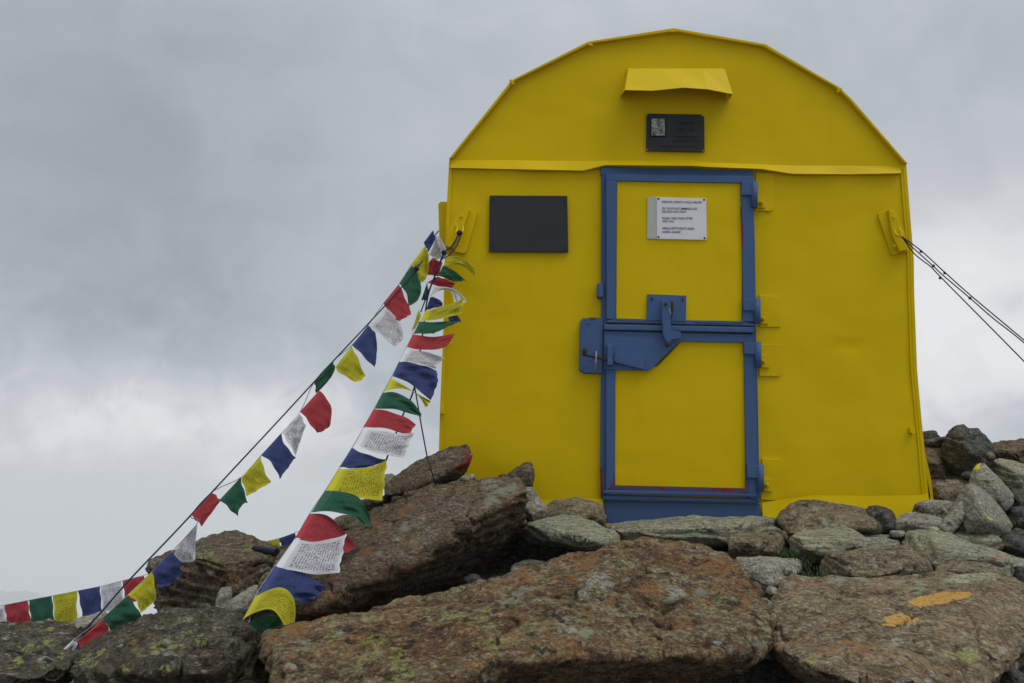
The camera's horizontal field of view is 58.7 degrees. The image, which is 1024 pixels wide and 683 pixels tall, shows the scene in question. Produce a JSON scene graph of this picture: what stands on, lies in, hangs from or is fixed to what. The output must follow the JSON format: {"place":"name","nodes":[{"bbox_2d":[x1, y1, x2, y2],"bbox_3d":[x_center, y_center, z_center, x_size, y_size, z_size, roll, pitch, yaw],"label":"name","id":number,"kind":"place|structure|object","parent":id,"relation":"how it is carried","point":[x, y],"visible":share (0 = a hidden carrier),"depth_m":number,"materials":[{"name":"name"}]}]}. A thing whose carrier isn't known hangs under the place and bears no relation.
{"place":"outdoors","nodes":[
{"label":"outdoors","id":0,"kind":"place"},
{"bbox_2d":[0,590,109,629],"bbox_3d":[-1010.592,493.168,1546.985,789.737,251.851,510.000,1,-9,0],"label":"mountain ridge","id":1,"kind":"structure","parent":0,"point":[12,597],"depth_m":1542.80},
{"bbox_2d":[248,321,419,622],"bbox_3d":[-0.598,0.350,3.276,0.062,1.104,1.322,-1,-9,14],"label":"cord","id":2,"kind":"object","parent":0,"point":[330,481],"visible":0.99,"depth_m":3.17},
{"bbox_2d":[250,616,281,629],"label":"prayer flag","id":3,"kind":"object","parent":2,"relation":"hanging from","point":[265,623],"visible":0.97,"depth_m":2.57,"materials":[{"name":"green fabric"}]},
{"bbox_2d":[243,587,295,624],"bbox_3d":[-0.691,0.758,2.590,0.130,0.102,0.141,1,-9,0],"label":"prayer flag","id":4,"kind":"object","parent":2,"relation":"hanging from","point":[280,601],"visible":0.98,"depth_m":2.60,"materials":[{"name":"yellow fabric"}]},
{"bbox_2d":[258,567,325,602],"bbox_3d":[-0.656,0.732,2.733,0.169,0.098,0.156,0,-9,10],"label":"prayer flag","id":5,"kind":"object","parent":2,"relation":"hanging from","point":[300,586],"visible":0.86,"depth_m":2.74,"materials":[{"name":"blue fabric"}]},
{"bbox_2d":[276,534,346,574],"bbox_3d":[-0.627,0.667,2.864,0.198,0.119,0.137,1,-9,0],"label":"prayer flag","id":6,"kind":"object","parent":2,"relation":"hanging from","point":[318,557],"visible":1,"depth_m":2.86,"materials":[{"name":"white fabric"}]},
{"bbox_2d":[295,514,356,552],"bbox_3d":[-0.614,0.636,3.018,0.220,0.125,0.104,5,-10,-20],"label":"prayer flag","id":7,"kind":"object","parent":2,"relation":"hanging from","point":[317,527],"visible":0.8,"depth_m":3.02,"materials":[{"name":"red fabric"}]},
{"bbox_2d":[312,490,370,524],"bbox_3d":[-0.580,0.566,3.105,0.186,0.111,0.120,1,-9,0],"label":"prayer flag","id":8,"kind":"object","parent":2,"relation":"hanging from","point":[350,504],"visible":1,"depth_m":3.10,"materials":[{"name":"green fabric"}]},
{"bbox_2d":[327,460,386,499],"bbox_3d":[-0.544,0.485,3.211,0.201,0.143,0.111,1,-9,0],"label":"prayer flag","id":9,"kind":"object","parent":2,"relation":"hanging from","point":[367,483],"visible":1,"depth_m":3.21,"materials":[{"name":"yellow fabric"}]},
{"bbox_2d":[340,448,385,468],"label":"prayer flag","id":10,"kind":"object","parent":2,"relation":"hanging from","point":[354,458],"visible":0.96,"depth_m":3.34,"materials":[{"name":"blue fabric"}]},
{"bbox_2d":[355,428,413,457],"bbox_3d":[-0.477,0.380,3.412,0.211,0.111,0.085,1,-9,0],"label":"prayer flag","id":11,"kind":"object","parent":2,"relation":"hanging from","point":[390,444],"visible":1,"depth_m":3.41,"materials":[{"name":"white fabric"}]},
{"bbox_2d":[363,409,415,433],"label":"prayer flag","id":12,"kind":"object","parent":2,"relation":"hanging from","point":[377,418],"visible":1,"depth_m":3.51,"materials":[{"name":"red fabric"}]},
{"bbox_2d":[375,392,420,416],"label":"prayer flag","id":13,"kind":"object","parent":2,"relation":"hanging from","point":[393,400],"visible":1,"depth_m":3.59,"materials":[{"name":"green fabric"}]},
{"bbox_2d":[384,378,430,406],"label":"prayer flag","id":14,"kind":"object","parent":2,"relation":"hanging from","point":[393,384],"visible":1,"depth_m":3.66,"materials":[{"name":"yellow fabric"}]},
{"bbox_2d":[393,362,437,399],"bbox_3d":[-0.394,0.161,3.732,0.186,0.165,0.123,1,-9,0],"label":"prayer flag","id":15,"kind":"object","parent":2,"relation":"hanging from","point":[422,379],"visible":1,"depth_m":3.73,"materials":[{"name":"blue fabric"}]},
{"bbox_2d":[399,348,443,368],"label":"prayer flag","id":16,"kind":"object","parent":2,"relation":"hanging from","point":[428,359],"visible":1,"depth_m":3.81,"materials":[{"name":"white fabric"}]},
{"bbox_2d":[407,333,454,349],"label":"prayer flag","id":17,"kind":"object","parent":2,"relation":"hanging from","point":[419,342],"visible":1,"depth_m":3.86,"materials":[{"name":"red fabric"}]},
{"bbox_2d":[414,321,458,333],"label":"prayer flag","id":18,"kind":"object","parent":2,"relation":"hanging from","point":[427,327],"visible":1,"depth_m":3.93,"materials":[{"name":"green fabric"}]},
{"bbox_2d":[421,299,463,320],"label":"prayer flag","id":19,"kind":"object","parent":2,"relation":"hanging from","point":[448,310],"visible":1,"depth_m":3.98,"materials":[{"name":"yellow fabric"}]},
{"bbox_2d":[0,0,1023,615],"label":"sky","id":20,"kind":"structure","parent":0,"point":[204,203],"materials":[{"name":"grey"}]},
{"bbox_2d":[70,463,1023,682],"bbox_3d":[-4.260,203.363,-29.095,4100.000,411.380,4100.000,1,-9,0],"label":"ground","id":21,"kind":"structure","parent":0,"point":[485,575],"depth_m":4.21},
{"bbox_2d":[0,618,82,682],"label":"boulder","id":22,"kind":"object","parent":21,"relation":"on","point":[33,652],"visible":0.85,"depth_m":2.86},
{"bbox_2d":[71,611,108,635],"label":"stone","id":23,"kind":"object","parent":22,"relation":"on","point":[81,624],"visible":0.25,"depth_m":3.41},
{"bbox_2d":[63,264,411,648],"bbox_3d":[-0.986,0.324,3.581,0.076,1.586,1.472,-7,-12,40],"label":"cord","id":24,"kind":"object","parent":22,"relation":"attached to","point":[216,489],"visible":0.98,"depth_m":3.34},
{"bbox_2d":[77,619,108,647],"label":"prayer flag","id":25,"kind":"object","parent":24,"relation":"hanging from","point":[100,628],"visible":0.77,"depth_m":2.97,"materials":[{"name":"red fabric"}]},
{"bbox_2d":[103,597,141,629],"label":"prayer flag","id":26,"kind":"object","parent":24,"relation":"hanging from","point":[125,610],"visible":0.82,"depth_m":3.04,"materials":[{"name":"green fabric"}]},
{"bbox_2d":[128,573,155,612],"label":"prayer flag","id":27,"kind":"object","parent":24,"relation":"hanging from","point":[143,593],"visible":1,"depth_m":3.12,"materials":[{"name":"yellow fabric"}]},
{"bbox_2d":[153,553,180,586],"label":"prayer flag","id":28,"kind":"object","parent":24,"relation":"hanging from","point":[167,571],"visible":1,"depth_m":3.19,"materials":[{"name":"blue fabric"}]},
{"bbox_2d":[174,524,197,562],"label":"prayer flag","id":29,"kind":"object","parent":24,"relation":"hanging from","point":[184,551],"visible":0.98,"depth_m":3.30,"materials":[{"name":"white fabric"}]},
{"bbox_2d":[191,493,219,525],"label":"prayer flag","id":30,"kind":"object","parent":24,"relation":"hanging from","point":[205,509],"visible":1,"depth_m":3.38,"materials":[{"name":"red fabric"}]},
{"bbox_2d":[220,477,247,515],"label":"prayer flag","id":31,"kind":"object","parent":24,"relation":"hanging from","point":[233,499],"visible":1,"depth_m":3.43,"materials":[{"name":"green fabric"}]},
{"bbox_2d":[242,457,270,495],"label":"prayer flag","id":32,"kind":"object","parent":24,"relation":"hanging from","point":[255,478],"visible":1,"depth_m":3.51,"materials":[{"name":"yellow fabric"}]},
{"bbox_2d":[262,434,295,478],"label":"prayer flag","id":33,"kind":"object","parent":24,"relation":"hanging from","point":[277,453],"visible":1,"depth_m":3.58,"materials":[{"name":"blue fabric"}]},
{"bbox_2d":[282,413,305,455],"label":"prayer flag","id":34,"kind":"object","parent":24,"relation":"hanging from","point":[292,432],"visible":1,"depth_m":3.65,"materials":[{"name":"white fabric"}]},
{"bbox_2d":[301,391,331,432],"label":"prayer flag","id":35,"kind":"object","parent":24,"relation":"hanging from","point":[316,411],"visible":1,"depth_m":3.73,"materials":[{"name":"red fabric"}]},
{"bbox_2d":[314,362,334,392],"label":"prayer flag","id":36,"kind":"object","parent":24,"relation":"hanging from","point":[322,380],"visible":1,"depth_m":3.83,"materials":[{"name":"green fabric"}]},
{"bbox_2d":[335,346,364,381],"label":"prayer flag","id":37,"kind":"object","parent":24,"relation":"hanging from","point":[348,365],"visible":1,"depth_m":3.90,"materials":[{"name":"yellow fabric"}]},
{"bbox_2d":[353,326,376,366],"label":"prayer flag","id":38,"kind":"object","parent":24,"relation":"hanging from","point":[365,344],"visible":1,"depth_m":3.96,"materials":[{"name":"blue fabric"}]},
{"bbox_2d":[369,308,402,345],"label":"prayer flag","id":39,"kind":"object","parent":24,"relation":"hanging from","point":[385,324],"visible":1,"depth_m":4.03,"materials":[{"name":"white fabric"}]},
{"bbox_2d":[383,285,410,320],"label":"prayer flag","id":40,"kind":"object","parent":24,"relation":"hanging from","point":[397,306],"visible":1,"depth_m":4.12,"materials":[{"name":"red fabric"}]},
{"bbox_2d":[399,266,420,305],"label":"prayer flag","id":41,"kind":"object","parent":24,"relation":"hanging from","point":[411,287],"visible":1,"depth_m":4.18,"materials":[{"name":"green fabric"}]},
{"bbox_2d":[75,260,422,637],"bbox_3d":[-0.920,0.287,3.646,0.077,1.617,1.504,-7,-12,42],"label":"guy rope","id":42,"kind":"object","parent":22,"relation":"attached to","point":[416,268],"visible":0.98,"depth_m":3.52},
{"bbox_2d":[2,531,298,605],"bbox_3d":[-2.211,1.300,5.194,2.314,0.598,0.018,3,-9,-13],"label":"cord","id":43,"kind":"object","parent":21,"relation":"on","point":[103,585],"visible":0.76,"depth_m":5.15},
{"bbox_2d":[4,601,30,622],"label":"prayer flag","id":44,"kind":"object","parent":43,"relation":"hanging from","point":[18,612],"visible":0.92,"depth_m":5.04,"materials":[{"name":"red fabric"}]},
{"bbox_2d":[29,596,53,620],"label":"prayer flag","id":45,"kind":"object","parent":43,"relation":"hanging from","point":[40,609],"visible":0.84,"depth_m":5.07,"materials":[{"name":"green fabric"}]},
{"bbox_2d":[53,591,76,623],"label":"prayer flag","id":46,"kind":"object","parent":43,"relation":"hanging from","point":[65,608],"visible":0.91,"depth_m":5.10,"materials":[{"name":"yellow fabric"}]},
{"bbox_2d":[78,587,101,616],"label":"prayer flag","id":47,"kind":"object","parent":43,"relation":"hanging from","point":[90,601],"visible":0.89,"depth_m":5.13,"materials":[{"name":"blue fabric"}]},
{"bbox_2d":[101,582,122,610],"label":"prayer flag","id":48,"kind":"object","parent":43,"relation":"hanging from","point":[109,592],"visible":0.75,"depth_m":5.16,"materials":[{"name":"white fabric"}]},
{"bbox_2d":[123,576,144,601],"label":"prayer flag","id":49,"kind":"object","parent":43,"relation":"hanging from","point":[131,585],"visible":0.45,"depth_m":5.19,"materials":[{"name":"red fabric"}]},
{"bbox_2d":[68,603,269,682],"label":"boulder","id":50,"kind":"object","parent":21,"relation":"on","point":[204,643],"visible":0.94,"depth_m":2.51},
{"bbox_2d":[145,530,287,618],"bbox_3d":[-1.394,1.163,4.299,0.666,0.531,1.123,5,-10,-25],"label":"boulder","id":51,"kind":"object","parent":21,"relation":"on","point":[235,562],"visible":0.46,"depth_m":3.91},
{"bbox_2d":[251,545,279,555],"bbox_3d":[-1.121,0.950,4.138,0.150,0.042,0.033,-5,-11,32],"label":"iron pipe","id":52,"kind":"object","parent":51,"relation":"on","point":[268,550],"visible":0.93,"depth_m":4.12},
{"bbox_2d":[215,587,232,608],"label":"stone","id":53,"kind":"object","parent":21,"relation":"on","point":[224,597],"visible":0.51,"depth_m":3.54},
{"bbox_2d":[257,474,528,621],"bbox_3d":[-0.457,0.815,3.558,0.906,0.615,1.508,-7,-12,40],"label":"boulder","id":54,"kind":"object","parent":21,"relation":"on","point":[430,538],"visible":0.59,"depth_m":3.25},
{"bbox_2d":[334,515,359,530],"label":"stone","id":55,"kind":"object","parent":54,"relation":"on","point":[346,522],"visible":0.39,"depth_m":3.54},
{"bbox_2d":[361,495,391,510],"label":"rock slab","id":56,"kind":"object","parent":54,"relation":"on","point":[369,504],"visible":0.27,"depth_m":3.83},
{"bbox_2d":[384,444,472,498],"bbox_3d":[-0.366,0.574,4.028,0.383,0.248,0.375,1,-9,0],"label":"rock slab","id":57,"kind":"object","parent":54,"relation":"on","point":[449,464],"visible":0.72,"depth_m":3.95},
{"bbox_2d":[257,536,779,682],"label":"boulder","id":58,"kind":"object","parent":21,"relation":"on","point":[642,609],"visible":1,"depth_m":2.28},
{"bbox_2d":[492,526,585,570],"bbox_3d":[0.139,1.010,4.083,0.690,0.449,0.588,1,-9,0],"label":"boulder","id":59,"kind":"object","parent":21,"relation":"on","point":[526,551],"visible":0.04,"depth_m":3.96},
{"bbox_2d":[523,514,619,551],"bbox_3d":[0.256,0.784,3.716,0.383,0.146,0.573,5,-10,-22],"label":"rock slab","id":60,"kind":"object","parent":21,"relation":"on","point":[574,532],"visible":0.94,"depth_m":3.56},
{"bbox_2d":[525,486,547,522],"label":"stone","id":61,"kind":"object","parent":60,"relation":"on","point":[536,508],"visible":0.61,"depth_m":3.85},
{"bbox_2d":[507,462,534,487],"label":"stone","id":62,"kind":"object","parent":61,"relation":"on","point":[525,472],"visible":0.73,"depth_m":3.98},
{"bbox_2d":[546,497,606,525],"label":"stone","id":63,"kind":"object","parent":60,"relation":"on","point":[587,509],"visible":0.59,"depth_m":3.96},
{"bbox_2d":[438,28,933,544],"bbox_3d":[0.810,-0.122,5.575,2.376,2.560,2.638,1,-9,0],"label":"bivouac hut","id":64,"kind":"object","parent":21,"relation":"on","point":[754,354],"visible":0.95,"depth_m":4.38,"materials":[{"name":"yellow paint"}]},
{"bbox_2d":[386,230,461,459],"bbox_3d":[-0.431,0.066,4.128,0.451,1.263,0.059,9,-12,-41],"label":"guy rope","id":65,"kind":"object","parent":64,"relation":"attached to","point":[444,252],"visible":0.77,"depth_m":4.29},
{"bbox_2d":[428,258,442,275],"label":"prayer flag","id":66,"kind":"object","parent":65,"relation":"hanging from","point":[433,264],"visible":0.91,"depth_m":4.31,"materials":[{"name":"red fabric"}]},
{"bbox_2d":[429,236,447,258],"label":"prayer flag","id":67,"kind":"object","parent":65,"relation":"hanging from","point":[438,247],"visible":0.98,"depth_m":4.34,"materials":[{"name":"white fabric"}]},
{"bbox_2d":[427,277,453,287],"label":"prayer flag","id":68,"kind":"object","parent":65,"relation":"hanging from","point":[440,282],"visible":0.98,"depth_m":4.27,"materials":[{"name":"red fabric"}]},
{"bbox_2d":[430,286,466,301],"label":"prayer flag","id":69,"kind":"object","parent":65,"relation":"hanging from","point":[457,295],"visible":0.97,"depth_m":4.20,"materials":[{"name":"white fabric"}]},
{"bbox_2d":[438,266,465,281],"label":"prayer flag","id":70,"kind":"object","parent":65,"relation":"hanging from","point":[449,273],"visible":1,"depth_m":4.23,"materials":[{"name":"green fabric"}]},
{"bbox_2d":[444,256,476,277],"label":"prayer flag","id":71,"kind":"object","parent":65,"relation":"hanging from","point":[457,260],"visible":1,"depth_m":4.27,"materials":[{"name":"yellow fabric"}]},
{"bbox_2d":[489,195,567,252],"bbox_3d":[0.082,-0.574,4.436,0.389,0.291,0.010,1,-9,0],"label":"plaque","id":72,"kind":"object","parent":64,"relation":"attached to","point":[538,224],"visible":1,"depth_m":4.43,"materials":[{"name":"metal"}]},
{"bbox_2d":[582,331,757,500],"bbox_3d":[0.735,0.340,4.249,0.822,0.780,0.083,1,-9,0],"label":"door leaf","id":73,"kind":"structure","parent":64,"relation":"in","point":[681,424],"depth_m":4.27,"materials":[{"name":"yellow paint"}]},
{"bbox_2d":[646,113,704,151],"bbox_3d":[0.809,-1.036,4.512,0.289,0.196,0.016,1,-9,0],"label":"plaque","id":74,"kind":"object","parent":64,"relation":"attached to","point":[674,132],"visible":1,"depth_m":4.51,"materials":[{"name":"metal"}]},
{"bbox_2d":[647,197,706,239],"bbox_3d":[0.799,-0.597,4.417,0.289,0.211,0.011,1,-9,0],"label":"notice sign","id":75,"kind":"object","parent":64,"relation":"attached to","point":[669,218],"visible":1,"depth_m":4.41,"materials":[{"name":"white plastic"}]},
{"bbox_2d":[603,174,755,346],"bbox_3d":[0.806,-0.392,4.367,0.726,0.861,0.082,1,-9,0],"label":"door leaf","id":76,"kind":"structure","parent":64,"relation":"in","point":[661,284],"depth_m":4.38,"materials":[{"name":"yellow paint"}]},
{"bbox_2d":[900,235,1023,340],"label":"guy rope","id":77,"kind":"object","parent":64,"relation":"attached to","point":[921,251],"visible":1,"depth_m":4.22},
{"bbox_2d":[902,238,1023,342],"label":"guy rope","id":78,"kind":"object","parent":64,"relation":"attached to","point":[969,298],"visible":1,"depth_m":4.19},
{"bbox_2d":[904,240,1023,361],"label":"guy rope","id":79,"kind":"object","parent":64,"relation":"attached to","point":[940,277],"visible":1,"depth_m":4.24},
{"bbox_2d":[605,514,782,548],"bbox_3d":[0.805,0.858,4.061,0.822,0.168,0.585,1,-9,0],"label":"rock slab","id":80,"kind":"object","parent":21,"relation":"on","point":[711,532],"visible":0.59,"depth_m":3.87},
{"bbox_2d":[712,659,803,682],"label":"boulder","id":81,"kind":"object","parent":21,"relation":"on","point":[768,671],"visible":0.62,"depth_m":2.63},
{"bbox_2d":[736,556,802,599],"bbox_3d":[0.956,0.881,3.374,0.238,0.173,0.537,-2,-10,20],"label":"rock","id":82,"kind":"object","parent":21,"relation":"on","point":[765,572],"visible":0.46,"depth_m":3.18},
{"bbox_2d":[726,531,784,558],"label":"rock","id":83,"kind":"object","parent":82,"relation":"on","point":[755,544],"visible":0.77,"depth_m":3.55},
{"bbox_2d":[863,534,895,539],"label":"rock slab","id":84,"kind":"object","parent":21,"relation":"on","point":[881,535],"visible":0.25,"depth_m":3.87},
{"bbox_2d":[865,505,895,534],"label":"stone","id":85,"kind":"object","parent":84,"relation":"on","point":[885,517],"visible":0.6,"depth_m":3.95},
{"bbox_2d":[770,570,1023,682],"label":"boulder","id":86,"kind":"object","parent":21,"relation":"on","point":[921,628],"visible":0.88,"depth_m":2.48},
{"bbox_2d":[762,545,839,601],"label":"grass","id":87,"kind":"structure","parent":86,"relation":"on","point":[787,554],"depth_m":3.36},
{"bbox_2d":[818,545,933,577],"bbox_3d":[1.377,0.850,3.457,0.475,0.154,0.559,1,-9,0],"label":"rock","id":88,"kind":"object","parent":86,"relation":"on","point":[869,561],"visible":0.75,"depth_m":3.25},
{"bbox_2d":[788,527,899,563],"bbox_3d":[1.350,0.828,3.693,0.488,0.147,0.444,1,-9,0],"label":"rock slab","id":89,"kind":"object","parent":88,"relation":"on","point":[818,545],"visible":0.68,"depth_m":3.55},
{"bbox_2d":[775,499,881,534],"bbox_3d":[1.405,0.781,4.016,0.464,0.163,0.382,1,-9,0],"label":"rock slab","id":90,"kind":"object","parent":89,"relation":"on","point":[793,518],"visible":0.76,"depth_m":3.93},
{"bbox_2d":[901,529,1023,575],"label":"rock slab","id":91,"kind":"object","parent":86,"relation":"on","point":[936,548],"visible":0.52,"depth_m":3.43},
{"bbox_2d":[895,511,942,531],"bbox_3d":[1.807,0.801,4.021,0.197,0.099,0.439,-5,-11,34],"label":"rock slab","id":92,"kind":"object","parent":91,"relation":"on","point":[914,520],"visible":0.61,"depth_m":3.90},
{"bbox_2d":[954,532,1003,550],"bbox_3d":[2.014,0.880,3.966,0.226,0.102,0.359,-3,-10,25],"label":"rock slab","id":93,"kind":"object","parent":91,"relation":"on","point":[992,541],"visible":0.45,"depth_m":3.83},
{"bbox_2d":[940,483,1012,536],"bbox_3d":[2.082,0.760,4.101,0.250,0.241,0.648,-6,-12,39],"label":"rock","id":94,"kind":"object","parent":93,"relation":"on","point":[974,509],"visible":0.91,"depth_m":3.91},
{"bbox_2d":[938,572,999,584],"bbox_3d":[1.575,0.838,3.129,0.176,0.093,0.497,-5,-11,34],"label":"rock slab","id":95,"kind":"object","parent":86,"relation":"on","point":[964,578],"visible":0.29,"depth_m":3.01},
{"bbox_2d":[935,558,1011,576],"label":"rock","id":96,"kind":"object","parent":86,"relation":"on","point":[958,566],"visible":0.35,"depth_m":3.20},
{"bbox_2d":[999,666,1023,682],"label":"stone","id":97,"kind":"object","parent":86,"relation":"on","point":[1013,674],"visible":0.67,"depth_m":2.40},
{"bbox_2d":[912,499,953,517],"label":"rock slab","id":98,"kind":"object","parent":21,"relation":"on","point":[940,508],"visible":0.41,"depth_m":4.07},
{"bbox_2d":[924,446,947,478],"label":"rock","id":99,"kind":"object","parent":21,"relation":"on","point":[938,468],"visible":0.37,"depth_m":4.78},
{"bbox_2d":[924,436,944,447],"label":"rock slab","id":100,"kind":"object","parent":99,"relation":"on","point":[936,442],"visible":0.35,"depth_m":4.92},
{"bbox_2d":[932,479,966,501],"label":"rock","id":101,"kind":"object","parent":21,"relation":"on","point":[949,489],"visible":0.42,"depth_m":4.33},
{"bbox_2d":[940,424,993,475],"bbox_3d":[2.496,0.617,4.993,0.266,0.311,0.763,-4,-10,27],"label":"boulder","id":102,"kind":"object","parent":21,"relation":"on","point":[964,448],"visible":0.77,"depth_m":4.74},
{"bbox_2d":[969,463,1013,511],"bbox_3d":[2.346,0.716,4.452,0.190,0.241,0.473,-4,-11,29],"label":"rock","id":103,"kind":"object","parent":21,"relation":"on","point":[985,478],"visible":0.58,"depth_m":4.30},
{"bbox_2d":[990,458,1023,489],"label":"rock slab","id":104,"kind":"object","parent":21,"relation":"on","point":[1009,474],"visible":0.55,"depth_m":4.67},
{"bbox_2d":[993,438,1023,462],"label":"boulder","id":105,"kind":"object","parent":21,"relation":"on","point":[1010,449],"visible":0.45,"depth_m":5.00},
{"bbox_2d":[1000,528,1023,558],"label":"rock","id":106,"kind":"object","parent":21,"relation":"on","point":[1013,541],"visible":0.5,"depth_m":3.95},
{"bbox_2d":[1005,506,1023,529],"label":"rock","id":107,"kind":"object","parent":21,"relation":"on","point":[1015,514],"visible":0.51,"depth_m":4.27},
{"bbox_2d":[1010,489,1023,505],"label":"rock","id":108,"kind":"object","parent":107,"relation":"on","point":[1018,494],"visible":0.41,"depth_m":4.41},
{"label":"rock slab","id":109,"kind":"object","parent":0,"visible":0},
{"bbox_2d":[226,585,258,610],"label":"stone","id":110,"kind":"object","parent":109,"relation":"on","point":[244,599],"visible":0.42,"depth_m":3.44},
{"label":"guy rope","id":111,"kind":"object","parent":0,"visible":0},
{"bbox_2d":[412,246,428,281],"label":"prayer flag","id":112,"kind":"object","parent":111,"relation":"hanging from","point":[422,271],"visible":0.98,"depth_m":4.26,"materials":[{"name":"yellow fabric"}]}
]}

